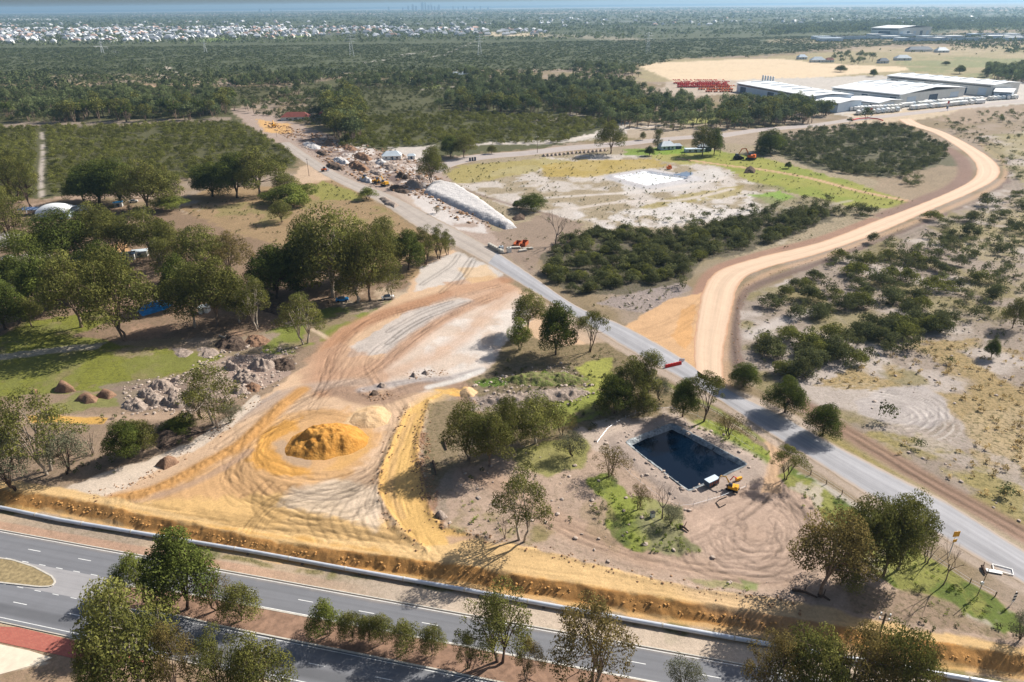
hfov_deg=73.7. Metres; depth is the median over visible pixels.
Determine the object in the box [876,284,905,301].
shrub
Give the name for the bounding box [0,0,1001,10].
sky
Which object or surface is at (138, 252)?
hut
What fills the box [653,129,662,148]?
tree
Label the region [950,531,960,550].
road sign
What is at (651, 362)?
gum tree
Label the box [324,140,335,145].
spoil heap
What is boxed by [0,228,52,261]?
tree
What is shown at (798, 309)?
shrub
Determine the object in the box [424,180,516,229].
sand stockpile
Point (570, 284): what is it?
shrub
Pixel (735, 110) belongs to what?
gum tree
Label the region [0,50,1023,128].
woodland
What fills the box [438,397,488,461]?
gum tree
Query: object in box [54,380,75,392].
dirt mound
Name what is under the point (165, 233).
gum tree
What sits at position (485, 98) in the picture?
gum tree
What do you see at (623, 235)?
shrub
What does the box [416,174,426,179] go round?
spoil heap
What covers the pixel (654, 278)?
shrub
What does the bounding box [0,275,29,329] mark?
gum tree
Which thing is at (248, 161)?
gum tree
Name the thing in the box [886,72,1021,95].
warehouse
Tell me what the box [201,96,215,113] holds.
gum tree
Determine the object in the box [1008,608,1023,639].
bush
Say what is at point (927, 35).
industrial shed
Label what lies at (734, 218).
shrub
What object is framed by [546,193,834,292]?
scrub
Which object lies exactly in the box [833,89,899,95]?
window
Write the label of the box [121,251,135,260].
hut
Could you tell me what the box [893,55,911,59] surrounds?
shed
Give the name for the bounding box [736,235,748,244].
shrub
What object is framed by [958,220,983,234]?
shrub
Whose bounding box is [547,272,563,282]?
shrub
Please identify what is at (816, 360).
shrub
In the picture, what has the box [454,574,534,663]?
gum tree
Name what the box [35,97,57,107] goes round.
gum tree
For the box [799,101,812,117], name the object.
gum tree
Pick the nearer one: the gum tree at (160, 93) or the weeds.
the weeds
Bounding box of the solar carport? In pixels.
[17,207,39,215]
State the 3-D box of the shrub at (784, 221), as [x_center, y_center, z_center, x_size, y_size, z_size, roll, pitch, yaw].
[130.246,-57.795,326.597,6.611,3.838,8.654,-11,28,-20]
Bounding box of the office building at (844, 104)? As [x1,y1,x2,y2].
[815,97,861,112]
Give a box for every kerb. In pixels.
[0,529,818,677]
[0,557,55,587]
[0,621,279,681]
[93,586,653,681]
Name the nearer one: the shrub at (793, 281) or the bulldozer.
the shrub at (793, 281)
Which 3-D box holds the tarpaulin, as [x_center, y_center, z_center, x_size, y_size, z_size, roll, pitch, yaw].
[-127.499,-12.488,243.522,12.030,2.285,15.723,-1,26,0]
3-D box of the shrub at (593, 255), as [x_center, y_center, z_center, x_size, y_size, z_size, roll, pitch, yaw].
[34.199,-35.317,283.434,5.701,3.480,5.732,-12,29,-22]
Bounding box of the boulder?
[435,510,447,519]
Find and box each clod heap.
[369,390,378,395]
[378,382,386,387]
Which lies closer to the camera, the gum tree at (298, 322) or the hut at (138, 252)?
the gum tree at (298, 322)
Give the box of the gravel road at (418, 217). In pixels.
[281,142,520,267]
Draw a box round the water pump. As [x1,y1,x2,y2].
[730,476,742,480]
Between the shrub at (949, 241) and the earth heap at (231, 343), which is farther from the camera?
the shrub at (949, 241)
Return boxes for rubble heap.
[121,397,147,411]
[138,387,159,397]
[143,393,163,406]
[151,378,172,390]
[161,391,186,407]
[167,386,180,394]
[170,377,183,385]
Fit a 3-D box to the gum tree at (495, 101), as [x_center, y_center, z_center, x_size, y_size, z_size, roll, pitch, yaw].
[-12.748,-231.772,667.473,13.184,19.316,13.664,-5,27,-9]
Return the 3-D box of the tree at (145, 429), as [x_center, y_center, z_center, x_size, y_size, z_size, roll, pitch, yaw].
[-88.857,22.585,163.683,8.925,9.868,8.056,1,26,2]
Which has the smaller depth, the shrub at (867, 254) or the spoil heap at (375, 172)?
the shrub at (867, 254)
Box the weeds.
[462,369,1006,615]
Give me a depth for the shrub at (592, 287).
252.00 m
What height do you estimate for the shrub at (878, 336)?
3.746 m
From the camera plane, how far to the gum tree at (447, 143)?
475.46 m
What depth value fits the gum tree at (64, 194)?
374.12 m
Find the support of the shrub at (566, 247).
on the ground at (244, 480)
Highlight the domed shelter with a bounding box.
[35,203,76,218]
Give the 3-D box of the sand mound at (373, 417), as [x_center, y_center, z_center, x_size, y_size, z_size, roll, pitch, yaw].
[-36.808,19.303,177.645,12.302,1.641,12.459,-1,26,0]
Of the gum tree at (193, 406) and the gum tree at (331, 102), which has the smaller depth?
the gum tree at (193, 406)
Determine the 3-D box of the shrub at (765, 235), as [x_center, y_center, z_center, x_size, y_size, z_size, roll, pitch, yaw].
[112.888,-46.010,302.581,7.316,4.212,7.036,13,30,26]
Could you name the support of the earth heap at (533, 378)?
on the ground at (244, 480)
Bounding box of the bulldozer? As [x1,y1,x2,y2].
[733,153,743,159]
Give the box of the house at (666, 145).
[658,139,675,149]
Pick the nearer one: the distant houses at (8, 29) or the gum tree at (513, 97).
the gum tree at (513, 97)
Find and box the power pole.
[871,612,891,660]
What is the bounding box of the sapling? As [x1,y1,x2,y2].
[494,509,511,538]
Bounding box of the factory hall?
[870,25,931,35]
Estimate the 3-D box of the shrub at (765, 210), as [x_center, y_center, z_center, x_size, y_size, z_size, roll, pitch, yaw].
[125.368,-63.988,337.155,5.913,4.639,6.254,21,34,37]
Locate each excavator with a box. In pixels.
[378,176,389,186]
[717,475,739,493]
[739,148,756,159]
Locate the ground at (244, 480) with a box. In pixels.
[0,0,1023,681]
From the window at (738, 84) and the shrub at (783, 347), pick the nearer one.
the shrub at (783, 347)
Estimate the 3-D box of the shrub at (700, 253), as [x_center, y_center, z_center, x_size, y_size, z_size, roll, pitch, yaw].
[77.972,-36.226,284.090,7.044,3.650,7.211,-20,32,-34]
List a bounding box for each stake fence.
[600,405,753,448]
[611,449,746,505]
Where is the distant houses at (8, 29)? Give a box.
[0,15,976,35]
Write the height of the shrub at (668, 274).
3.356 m
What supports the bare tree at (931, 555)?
on the ground at (244, 480)
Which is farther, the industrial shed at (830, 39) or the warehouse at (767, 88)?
the industrial shed at (830, 39)
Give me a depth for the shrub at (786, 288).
246.99 m
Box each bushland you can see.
[0,6,1023,26]
[0,20,1023,46]
[0,33,1023,87]
[0,63,623,91]
[745,43,976,57]
[769,15,1023,33]
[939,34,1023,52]
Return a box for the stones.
[121,163,1022,584]
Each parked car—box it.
[336,296,348,301]
[381,294,394,299]
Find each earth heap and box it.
[150,422,206,450]
[172,347,193,357]
[197,347,218,358]
[215,335,247,351]
[224,360,239,370]
[232,385,246,394]
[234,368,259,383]
[244,334,269,346]
[245,382,260,392]
[250,357,274,371]
[261,302,307,316]
[273,357,295,370]
[476,388,588,405]
[500,371,588,386]
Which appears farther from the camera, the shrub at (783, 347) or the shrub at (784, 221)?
the shrub at (784, 221)
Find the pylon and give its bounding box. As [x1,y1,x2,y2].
[646,32,651,52]
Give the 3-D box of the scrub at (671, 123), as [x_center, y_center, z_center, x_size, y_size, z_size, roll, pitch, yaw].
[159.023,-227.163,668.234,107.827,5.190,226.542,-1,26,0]
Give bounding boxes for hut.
[113,201,123,206]
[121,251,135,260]
[130,248,147,257]
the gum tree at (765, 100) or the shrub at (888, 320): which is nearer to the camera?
the shrub at (888, 320)
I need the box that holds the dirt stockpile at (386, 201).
[379,197,398,207]
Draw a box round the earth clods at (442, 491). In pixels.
[88,219,923,615]
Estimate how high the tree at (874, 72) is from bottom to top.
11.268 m
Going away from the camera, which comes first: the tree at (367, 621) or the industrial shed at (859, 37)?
the tree at (367, 621)
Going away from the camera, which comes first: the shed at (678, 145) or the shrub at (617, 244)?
the shrub at (617, 244)
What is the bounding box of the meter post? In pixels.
[977,569,988,595]
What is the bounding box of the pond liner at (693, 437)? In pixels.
[626,423,746,490]
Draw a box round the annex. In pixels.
[993,88,1015,98]
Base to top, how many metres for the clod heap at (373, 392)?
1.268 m
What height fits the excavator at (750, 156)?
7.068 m
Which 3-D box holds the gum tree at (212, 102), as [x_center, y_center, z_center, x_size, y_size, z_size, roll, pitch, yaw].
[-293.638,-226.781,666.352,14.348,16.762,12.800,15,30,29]
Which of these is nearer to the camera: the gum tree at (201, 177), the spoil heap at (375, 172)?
the gum tree at (201, 177)
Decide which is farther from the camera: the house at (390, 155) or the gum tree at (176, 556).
the house at (390, 155)
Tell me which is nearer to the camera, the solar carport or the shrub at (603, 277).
the shrub at (603, 277)
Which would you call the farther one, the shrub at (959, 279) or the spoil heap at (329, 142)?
the spoil heap at (329, 142)
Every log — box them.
[792,585,817,597]
[817,589,829,600]
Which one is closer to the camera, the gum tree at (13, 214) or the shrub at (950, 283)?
the shrub at (950, 283)
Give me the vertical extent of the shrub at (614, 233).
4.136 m
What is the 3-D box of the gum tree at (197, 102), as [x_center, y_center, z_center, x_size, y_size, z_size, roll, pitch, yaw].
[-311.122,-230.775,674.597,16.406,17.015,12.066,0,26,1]
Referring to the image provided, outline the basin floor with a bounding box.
[621,173,681,184]
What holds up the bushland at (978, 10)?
on the ground at (244, 480)
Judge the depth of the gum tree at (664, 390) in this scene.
181.18 m
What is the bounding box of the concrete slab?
[0,644,51,673]
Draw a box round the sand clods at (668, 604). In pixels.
[3,495,1023,675]
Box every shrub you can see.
[158,412,197,434]
[540,263,553,273]
[545,267,554,275]
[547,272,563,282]
[549,243,562,251]
[552,255,563,264]
[561,242,573,251]
[564,257,577,263]
[565,282,576,290]
[569,238,580,245]
[569,240,578,249]
[571,233,580,239]
[573,250,585,257]
[574,269,589,280]
[575,256,592,267]
[582,246,591,251]
[583,281,593,288]
[585,229,594,235]
[585,281,597,291]
[588,252,598,261]
[595,257,610,265]
[598,270,611,279]
[599,245,610,253]
[599,279,612,286]
[601,227,611,235]
[601,264,618,276]
[602,240,610,246]
[607,273,622,279]
[608,276,623,286]
[609,229,620,236]
[611,242,623,253]
[617,231,628,240]
[617,249,630,256]
[620,262,632,269]
[625,253,637,262]
[628,257,639,265]
[630,268,642,276]
[638,228,651,235]
[640,263,651,272]
[640,274,653,282]
[647,273,660,282]
[651,251,664,261]
[653,237,665,246]
[654,268,667,278]
[659,269,674,278]
[662,256,676,263]
[663,237,675,244]
[670,226,681,233]
[670,243,683,250]
[671,252,683,259]
[672,245,686,252]
[675,256,689,263]
[675,261,691,272]
[676,235,690,244]
[689,229,699,234]
[689,245,704,251]
[690,238,701,245]
[691,249,708,257]
[698,228,709,236]
[698,235,710,244]
[699,241,708,248]
[721,221,733,227]
[725,216,739,222]
[729,225,740,232]
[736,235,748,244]
[752,217,766,225]
[753,332,772,345]
[754,335,783,354]
[757,292,781,308]
[759,233,774,242]
[760,226,778,233]
[761,206,771,215]
[766,217,780,225]
[767,232,778,240]
[772,360,789,374]
[773,345,788,359]
[775,324,797,335]
[777,217,791,224]
[777,283,794,293]
[778,214,789,221]
[778,328,804,342]
[782,362,802,377]
[784,226,793,232]
[785,355,815,377]
[786,277,802,286]
[786,302,812,317]
[787,207,799,215]
[788,216,800,223]
[792,341,814,351]
[795,346,826,370]
[797,276,816,286]
[797,284,819,296]
[798,331,823,343]
[798,333,827,349]
[802,216,812,225]
[803,208,818,215]
[804,268,825,279]
[804,288,823,299]
[808,305,830,319]
[811,348,832,360]
[813,302,826,312]
[817,344,840,356]
[818,302,836,313]
[819,321,847,338]
[822,334,846,345]
[822,338,853,361]
[827,248,849,261]
[827,288,844,294]
[830,299,844,308]
[837,265,853,273]
[840,294,861,309]
[843,291,861,302]
[844,261,870,276]
[845,253,860,262]
[847,348,869,365]
[848,321,869,334]
[849,326,865,338]
[852,276,868,286]
[852,319,877,337]
[853,292,874,306]
[854,205,872,213]
[858,251,878,265]
[858,312,886,326]
[863,286,876,293]
[865,232,879,241]
[865,270,894,283]
[866,327,885,339]
[872,325,899,341]
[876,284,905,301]
[876,314,902,330]
[878,249,898,259]
[878,319,905,332]
[879,266,899,276]
[886,296,903,303]
[888,313,915,325]
[889,320,912,332]
[892,321,921,338]
[897,267,921,281]
[897,298,922,313]
[898,289,909,297]
[903,308,927,322]
[907,288,925,298]
[907,296,933,311]
[908,251,927,263]
[910,317,925,329]
[918,275,948,291]
[920,315,941,329]
[923,256,940,268]
[923,316,951,331]
[924,210,943,220]
[926,313,956,332]
[934,309,962,325]
[936,233,962,244]
[937,261,947,271]
[937,280,958,292]
[949,255,969,265]
[950,276,967,287]
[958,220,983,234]
[967,210,980,219]
[971,269,996,282]
[978,192,997,204]
[982,283,1008,297]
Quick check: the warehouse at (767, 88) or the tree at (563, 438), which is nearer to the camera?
the tree at (563, 438)
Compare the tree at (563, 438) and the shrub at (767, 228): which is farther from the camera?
the shrub at (767, 228)
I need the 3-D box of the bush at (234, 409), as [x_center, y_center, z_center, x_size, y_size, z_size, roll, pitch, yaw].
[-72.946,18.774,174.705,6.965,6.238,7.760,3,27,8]
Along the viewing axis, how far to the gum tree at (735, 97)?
647.49 m
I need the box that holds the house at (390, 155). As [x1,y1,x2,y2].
[381,149,401,159]
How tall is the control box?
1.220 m
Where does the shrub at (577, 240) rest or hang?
on the ground at (244, 480)
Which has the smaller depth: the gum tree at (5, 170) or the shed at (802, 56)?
the gum tree at (5, 170)
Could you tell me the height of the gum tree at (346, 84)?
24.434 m
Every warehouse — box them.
[736,81,853,99]
[831,79,966,102]
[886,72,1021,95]
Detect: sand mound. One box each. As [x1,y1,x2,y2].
[285,423,368,459]
[349,406,391,428]
[460,387,476,398]
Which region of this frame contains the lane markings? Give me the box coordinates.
[0,531,781,681]
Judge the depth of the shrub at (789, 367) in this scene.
193.47 m
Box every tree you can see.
[0,100,12,116]
[0,149,33,199]
[0,184,15,232]
[0,188,30,254]
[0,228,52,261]
[0,254,30,289]
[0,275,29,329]
[0,384,90,475]
[0,400,30,470]
[0,429,34,490]
[4,296,42,326]
[6,156,41,210]
[10,253,75,310]
[18,99,33,120]
[23,99,39,121]
[25,207,94,259]
[32,248,111,327]
[32,428,91,474]
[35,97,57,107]
[51,101,72,121]
[58,170,91,200]
[62,99,80,121]
[63,158,115,203]
[67,96,79,117]
[67,200,111,245]
[68,239,131,289]
[68,575,181,681]
[69,634,124,681]
[70,243,166,340]
[74,99,90,118]
[75,421,97,454]
[84,210,146,255]
[85,97,104,118]
[86,91,99,100]
[86,156,143,202]
[100,420,145,458]
[103,98,114,115]
[105,98,124,120]
[107,158,173,211]
[107,550,146,590]
[111,205,175,259]
[114,102,133,121]
[119,98,133,119]
[122,419,158,450]
[123,93,133,114]
[128,90,140,98]
[134,96,148,115]
[135,525,224,624]
[136,103,151,120]
[138,621,198,681]
[140,165,185,208]
[142,94,159,114]
[146,219,187,261]
[148,236,169,274]
[153,90,168,101]
[154,252,196,297]
[154,261,213,327]
[156,98,166,115]
[163,94,177,107]
[163,100,180,118]
[166,223,235,269]
[170,91,179,99]
[174,250,247,325]
[174,364,245,427]
[178,102,194,119]
[179,92,191,112]
[180,100,196,119]
[182,99,197,115]
[183,388,212,418]
[183,621,242,681]
[187,161,236,196]
[192,98,203,115]
[193,570,231,609]
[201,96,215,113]
[204,99,218,114]
[205,100,215,116]
[207,230,255,271]
[209,151,259,197]
[213,274,257,322]
[213,580,263,623]
[214,93,230,113]
[215,95,235,111]
[218,86,230,95]
[222,630,297,681]
[224,273,270,330]
[228,89,237,98]
[229,146,289,195]
[242,242,307,299]
[267,199,293,221]
[267,240,322,292]
[270,173,299,187]
[271,292,327,344]
[283,202,366,297]
[285,212,326,280]
[303,597,344,641]
[318,89,333,101]
[320,107,335,119]
[321,108,342,137]
[322,100,335,114]
[323,96,340,107]
[325,111,342,137]
[326,110,348,138]
[327,230,364,277]
[329,241,378,302]
[331,95,345,106]
[331,107,356,132]
[332,124,344,137]
[336,80,349,90]
[336,100,358,111]
[336,609,366,642]
[338,115,363,138]
[339,110,364,141]
[340,121,361,141]
[340,220,401,300]
[341,83,358,96]
[342,95,359,104]
[351,97,368,107]
[351,110,367,134]
[352,104,364,114]
[357,101,369,116]
[357,614,380,641]
[368,612,393,644]
[369,216,408,267]
[375,264,406,299]
[388,617,421,660]
[389,228,425,269]
[413,224,441,264]
[414,145,450,182]
[418,623,447,656]
[428,224,449,258]
[432,460,437,474]
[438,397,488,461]
[439,135,461,156]
[441,229,455,254]
[450,94,465,109]
[451,630,483,669]
[452,133,476,157]
[453,86,466,95]
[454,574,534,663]
[455,89,467,104]
[459,94,475,110]
[461,406,515,465]
[467,92,478,100]
[480,94,491,108]
[482,394,530,454]
[486,463,554,542]
[491,92,506,111]
[492,94,505,111]
[504,98,517,113]
[505,317,533,349]
[507,88,516,97]
[508,94,520,112]
[508,389,565,443]
[511,287,546,325]
[514,636,546,680]
[517,95,527,107]
[519,94,530,107]
[525,89,540,94]
[537,86,550,101]
[538,300,578,354]
[540,208,568,243]
[544,589,641,681]
[547,92,560,111]
[551,410,576,434]
[553,430,587,456]
[568,84,578,93]
[568,93,583,99]
[570,315,584,342]
[575,310,610,351]
[587,94,600,115]
[588,98,598,115]
[590,100,605,115]
[592,443,633,480]
[593,119,627,153]
[595,374,638,416]
[608,355,651,399]
[610,98,622,109]
[611,89,620,97]
[622,104,635,121]
[627,105,644,114]
[628,483,653,511]
[633,348,666,393]
[640,131,645,138]
[642,102,654,115]
[646,92,661,109]
[650,376,671,399]
[652,483,673,518]
[653,95,664,108]
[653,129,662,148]
[661,113,675,127]
[663,101,675,110]
[663,652,708,681]
[667,111,681,129]
[670,377,701,416]
[686,369,725,421]
[691,125,717,155]
[705,128,724,154]
[715,108,725,124]
[715,411,751,438]
[720,110,738,128]
[722,109,736,125]
[723,100,735,110]
[727,361,763,387]
[728,94,737,104]
[730,110,742,127]
[736,96,749,106]
[736,98,747,117]
[738,108,751,124]
[741,626,815,681]
[745,107,757,123]
[752,102,766,123]
[754,128,787,152]
[758,95,772,104]
[759,104,773,124]
[760,374,810,415]
[764,620,858,681]
[766,105,779,122]
[769,444,812,479]
[780,107,795,123]
[783,93,797,100]
[786,504,882,597]
[787,100,799,116]
[797,104,812,122]
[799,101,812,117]
[802,402,845,441]
[818,99,836,115]
[826,619,904,681]
[833,491,906,583]
[856,616,943,681]
[865,491,925,576]
[870,69,878,75]
[892,487,944,569]
[906,642,950,681]
[924,531,945,563]
[943,537,965,584]
[954,65,965,73]
[983,337,1001,357]
[998,297,1023,328]
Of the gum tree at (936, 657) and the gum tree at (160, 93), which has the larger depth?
the gum tree at (160, 93)
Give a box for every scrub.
[0,84,239,120]
[0,118,295,202]
[1,211,205,289]
[91,197,179,213]
[131,366,992,609]
[237,84,322,105]
[252,262,352,298]
[254,104,328,124]
[332,79,627,115]
[338,109,619,147]
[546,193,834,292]
[632,96,719,129]
[752,109,1023,497]
[754,120,950,214]
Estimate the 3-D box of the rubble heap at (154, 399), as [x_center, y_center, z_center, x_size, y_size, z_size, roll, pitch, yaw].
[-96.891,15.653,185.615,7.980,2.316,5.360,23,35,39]
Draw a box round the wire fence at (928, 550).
[806,468,997,596]
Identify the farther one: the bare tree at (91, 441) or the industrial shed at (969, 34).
the industrial shed at (969, 34)
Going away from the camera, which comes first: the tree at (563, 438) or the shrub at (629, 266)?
the tree at (563, 438)
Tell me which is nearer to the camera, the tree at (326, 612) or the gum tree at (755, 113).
the tree at (326, 612)
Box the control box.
[650,510,655,517]
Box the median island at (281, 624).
[94,587,644,681]
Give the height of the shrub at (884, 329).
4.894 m
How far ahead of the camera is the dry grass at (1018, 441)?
180.05 m
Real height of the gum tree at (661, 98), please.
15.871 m
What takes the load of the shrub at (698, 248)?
on the ground at (244, 480)
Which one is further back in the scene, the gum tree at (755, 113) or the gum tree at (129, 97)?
the gum tree at (129, 97)
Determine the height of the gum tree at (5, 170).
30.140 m
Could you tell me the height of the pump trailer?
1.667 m
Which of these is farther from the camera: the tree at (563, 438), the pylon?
the pylon
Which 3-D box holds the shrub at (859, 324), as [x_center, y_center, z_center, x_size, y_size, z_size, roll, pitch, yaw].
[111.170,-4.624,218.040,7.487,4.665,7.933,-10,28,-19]
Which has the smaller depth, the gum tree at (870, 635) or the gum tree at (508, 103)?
the gum tree at (870, 635)
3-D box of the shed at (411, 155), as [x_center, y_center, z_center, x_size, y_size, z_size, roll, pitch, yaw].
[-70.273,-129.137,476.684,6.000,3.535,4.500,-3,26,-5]
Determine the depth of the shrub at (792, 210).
336.08 m
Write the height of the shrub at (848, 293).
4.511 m
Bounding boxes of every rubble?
[264,122,490,226]
[302,146,487,221]
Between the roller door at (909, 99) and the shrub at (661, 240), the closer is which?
the shrub at (661, 240)
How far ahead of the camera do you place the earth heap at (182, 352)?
211.63 m
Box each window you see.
[738,84,807,97]
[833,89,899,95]
[889,77,990,86]
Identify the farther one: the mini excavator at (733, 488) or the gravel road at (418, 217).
the gravel road at (418, 217)
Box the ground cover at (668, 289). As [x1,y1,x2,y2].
[16,125,1023,634]
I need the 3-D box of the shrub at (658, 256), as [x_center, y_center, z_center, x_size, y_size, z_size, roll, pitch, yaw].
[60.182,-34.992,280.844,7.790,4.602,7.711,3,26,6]
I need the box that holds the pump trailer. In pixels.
[704,474,719,486]
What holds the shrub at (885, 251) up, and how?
on the ground at (244, 480)
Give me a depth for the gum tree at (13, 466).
147.87 m
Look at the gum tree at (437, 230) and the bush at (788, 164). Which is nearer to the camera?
the gum tree at (437, 230)
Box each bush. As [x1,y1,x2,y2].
[150,194,191,210]
[216,399,245,422]
[257,182,318,205]
[356,186,378,199]
[486,145,496,153]
[512,200,521,207]
[517,192,547,211]
[628,392,659,414]
[644,146,654,155]
[662,502,686,524]
[784,161,791,167]
[821,554,867,595]
[834,65,847,71]
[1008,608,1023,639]
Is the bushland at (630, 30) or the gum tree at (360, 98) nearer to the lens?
the gum tree at (360, 98)
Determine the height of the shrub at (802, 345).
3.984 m
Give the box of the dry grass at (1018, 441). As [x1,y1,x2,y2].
[820,338,1023,509]
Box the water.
[632,430,740,488]
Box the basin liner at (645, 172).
[614,171,687,183]
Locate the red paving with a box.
[0,627,143,661]
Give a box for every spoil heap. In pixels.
[303,142,320,149]
[316,150,327,155]
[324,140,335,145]
[326,162,344,170]
[333,157,349,164]
[341,144,357,150]
[349,160,369,170]
[354,152,372,160]
[361,176,371,182]
[369,169,382,175]
[375,159,385,164]
[380,162,400,170]
[389,184,409,193]
[397,171,409,179]
[406,179,422,187]
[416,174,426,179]
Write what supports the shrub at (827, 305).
on the ground at (244, 480)
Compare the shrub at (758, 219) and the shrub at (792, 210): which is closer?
the shrub at (758, 219)
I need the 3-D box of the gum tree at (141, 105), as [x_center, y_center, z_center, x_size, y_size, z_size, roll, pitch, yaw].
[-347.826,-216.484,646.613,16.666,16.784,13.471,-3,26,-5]
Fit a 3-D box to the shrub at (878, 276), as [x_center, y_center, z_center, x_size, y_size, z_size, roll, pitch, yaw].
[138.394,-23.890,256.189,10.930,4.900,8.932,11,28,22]
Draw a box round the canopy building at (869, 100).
[851,96,902,105]
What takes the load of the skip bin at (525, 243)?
on the ground at (244, 480)
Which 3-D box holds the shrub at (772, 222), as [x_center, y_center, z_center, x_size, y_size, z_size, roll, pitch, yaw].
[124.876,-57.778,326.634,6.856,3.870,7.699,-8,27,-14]
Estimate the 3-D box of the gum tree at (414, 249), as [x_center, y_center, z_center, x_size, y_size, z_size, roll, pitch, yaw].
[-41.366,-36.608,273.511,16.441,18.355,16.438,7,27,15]
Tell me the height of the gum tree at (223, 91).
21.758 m
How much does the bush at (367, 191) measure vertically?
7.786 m
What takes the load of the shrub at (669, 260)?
on the ground at (244, 480)
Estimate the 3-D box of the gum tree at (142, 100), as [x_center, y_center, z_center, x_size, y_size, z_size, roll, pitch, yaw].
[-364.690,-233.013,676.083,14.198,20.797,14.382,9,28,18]
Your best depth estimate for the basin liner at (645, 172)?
426.13 m
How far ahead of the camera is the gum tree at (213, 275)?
219.23 m
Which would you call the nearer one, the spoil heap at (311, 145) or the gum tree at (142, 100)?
the spoil heap at (311, 145)
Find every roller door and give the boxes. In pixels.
[844,104,853,110]
[878,31,889,33]
[906,96,915,101]
[928,94,937,99]
[949,91,958,97]
[977,88,986,94]
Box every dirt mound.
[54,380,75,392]
[75,392,97,403]
[97,388,116,398]
[155,455,178,469]
[512,213,525,220]
[744,166,755,172]
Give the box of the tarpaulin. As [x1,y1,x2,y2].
[137,301,170,315]
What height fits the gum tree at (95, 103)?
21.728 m
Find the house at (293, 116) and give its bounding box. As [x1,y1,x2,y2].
[281,112,310,120]
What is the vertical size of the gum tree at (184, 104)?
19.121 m
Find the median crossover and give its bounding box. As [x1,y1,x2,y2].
[10,562,214,625]
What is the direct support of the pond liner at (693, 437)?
on the ground at (244, 480)
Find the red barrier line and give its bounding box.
[852,117,882,120]
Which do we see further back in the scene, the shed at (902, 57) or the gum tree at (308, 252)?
the shed at (902, 57)
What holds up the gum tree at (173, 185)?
on the ground at (244, 480)
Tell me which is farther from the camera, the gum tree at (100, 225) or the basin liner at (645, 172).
the basin liner at (645, 172)
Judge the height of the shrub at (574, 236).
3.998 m
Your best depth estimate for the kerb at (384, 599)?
125.63 m
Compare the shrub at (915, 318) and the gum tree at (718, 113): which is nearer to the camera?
the shrub at (915, 318)
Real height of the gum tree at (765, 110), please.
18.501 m
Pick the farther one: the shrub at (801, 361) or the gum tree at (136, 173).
the gum tree at (136, 173)
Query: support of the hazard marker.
on the ground at (244, 480)
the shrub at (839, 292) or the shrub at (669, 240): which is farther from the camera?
the shrub at (669, 240)
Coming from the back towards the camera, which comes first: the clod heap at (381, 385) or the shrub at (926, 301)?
the shrub at (926, 301)
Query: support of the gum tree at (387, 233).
on the ground at (244, 480)
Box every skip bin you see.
[513,240,521,245]
[520,240,528,246]
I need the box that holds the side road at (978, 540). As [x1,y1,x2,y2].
[488,252,1023,583]
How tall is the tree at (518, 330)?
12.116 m
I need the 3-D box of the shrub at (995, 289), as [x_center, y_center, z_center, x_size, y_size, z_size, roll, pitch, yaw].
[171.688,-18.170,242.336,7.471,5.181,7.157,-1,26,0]
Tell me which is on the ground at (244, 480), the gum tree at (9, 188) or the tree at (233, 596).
the gum tree at (9, 188)
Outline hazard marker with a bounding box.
[1011,592,1017,604]
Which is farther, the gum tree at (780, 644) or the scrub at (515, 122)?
the scrub at (515, 122)
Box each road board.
[985,568,1002,573]
[992,563,1013,574]
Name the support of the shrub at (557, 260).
on the ground at (244, 480)
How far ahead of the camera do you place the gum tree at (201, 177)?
376.69 m
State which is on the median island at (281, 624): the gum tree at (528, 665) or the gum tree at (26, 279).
the gum tree at (528, 665)
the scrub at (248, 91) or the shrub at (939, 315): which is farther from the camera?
the scrub at (248, 91)
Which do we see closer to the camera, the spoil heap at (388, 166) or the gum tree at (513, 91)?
the spoil heap at (388, 166)
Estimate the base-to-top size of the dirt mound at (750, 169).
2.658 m
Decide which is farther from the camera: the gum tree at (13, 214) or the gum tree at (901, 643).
the gum tree at (13, 214)
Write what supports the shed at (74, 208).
on the ground at (244, 480)
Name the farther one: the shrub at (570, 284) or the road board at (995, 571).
the shrub at (570, 284)
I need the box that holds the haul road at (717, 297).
[694,119,999,382]
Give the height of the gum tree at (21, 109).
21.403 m
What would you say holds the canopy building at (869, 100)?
on the ground at (244, 480)
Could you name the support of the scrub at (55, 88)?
on the ground at (244, 480)
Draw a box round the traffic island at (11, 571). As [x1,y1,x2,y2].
[0,559,53,586]
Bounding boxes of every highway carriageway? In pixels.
[0,530,831,681]
[0,584,491,681]
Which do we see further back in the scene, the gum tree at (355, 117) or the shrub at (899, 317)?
the gum tree at (355, 117)
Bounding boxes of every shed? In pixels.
[70,205,91,214]
[407,153,415,158]
[674,143,681,148]
[684,148,704,152]
[697,144,711,150]
[796,54,807,58]
[809,57,825,61]
[811,36,831,39]
[816,37,842,41]
[826,57,834,61]
[853,35,875,38]
[866,35,879,38]
[876,58,888,62]
[879,35,900,38]
[889,33,913,36]
[893,37,918,40]
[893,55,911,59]
[905,46,932,51]
[914,37,933,40]
[916,35,947,36]
[926,37,948,40]
[930,35,964,36]
[933,47,949,52]
[965,37,985,40]
[966,33,987,35]
[979,33,998,34]
[981,35,1014,38]
[999,33,1020,34]
[1002,37,1023,40]
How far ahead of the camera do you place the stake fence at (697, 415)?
172.01 m
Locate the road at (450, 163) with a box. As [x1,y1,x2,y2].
[434,99,1023,172]
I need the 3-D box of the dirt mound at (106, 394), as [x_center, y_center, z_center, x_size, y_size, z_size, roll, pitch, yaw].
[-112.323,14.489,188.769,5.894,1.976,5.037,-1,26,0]
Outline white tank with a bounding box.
[203,304,210,312]
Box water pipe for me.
[0,505,999,681]
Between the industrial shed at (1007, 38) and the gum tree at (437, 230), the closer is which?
the gum tree at (437, 230)
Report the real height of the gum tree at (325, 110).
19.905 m
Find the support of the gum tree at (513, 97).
on the ground at (244, 480)

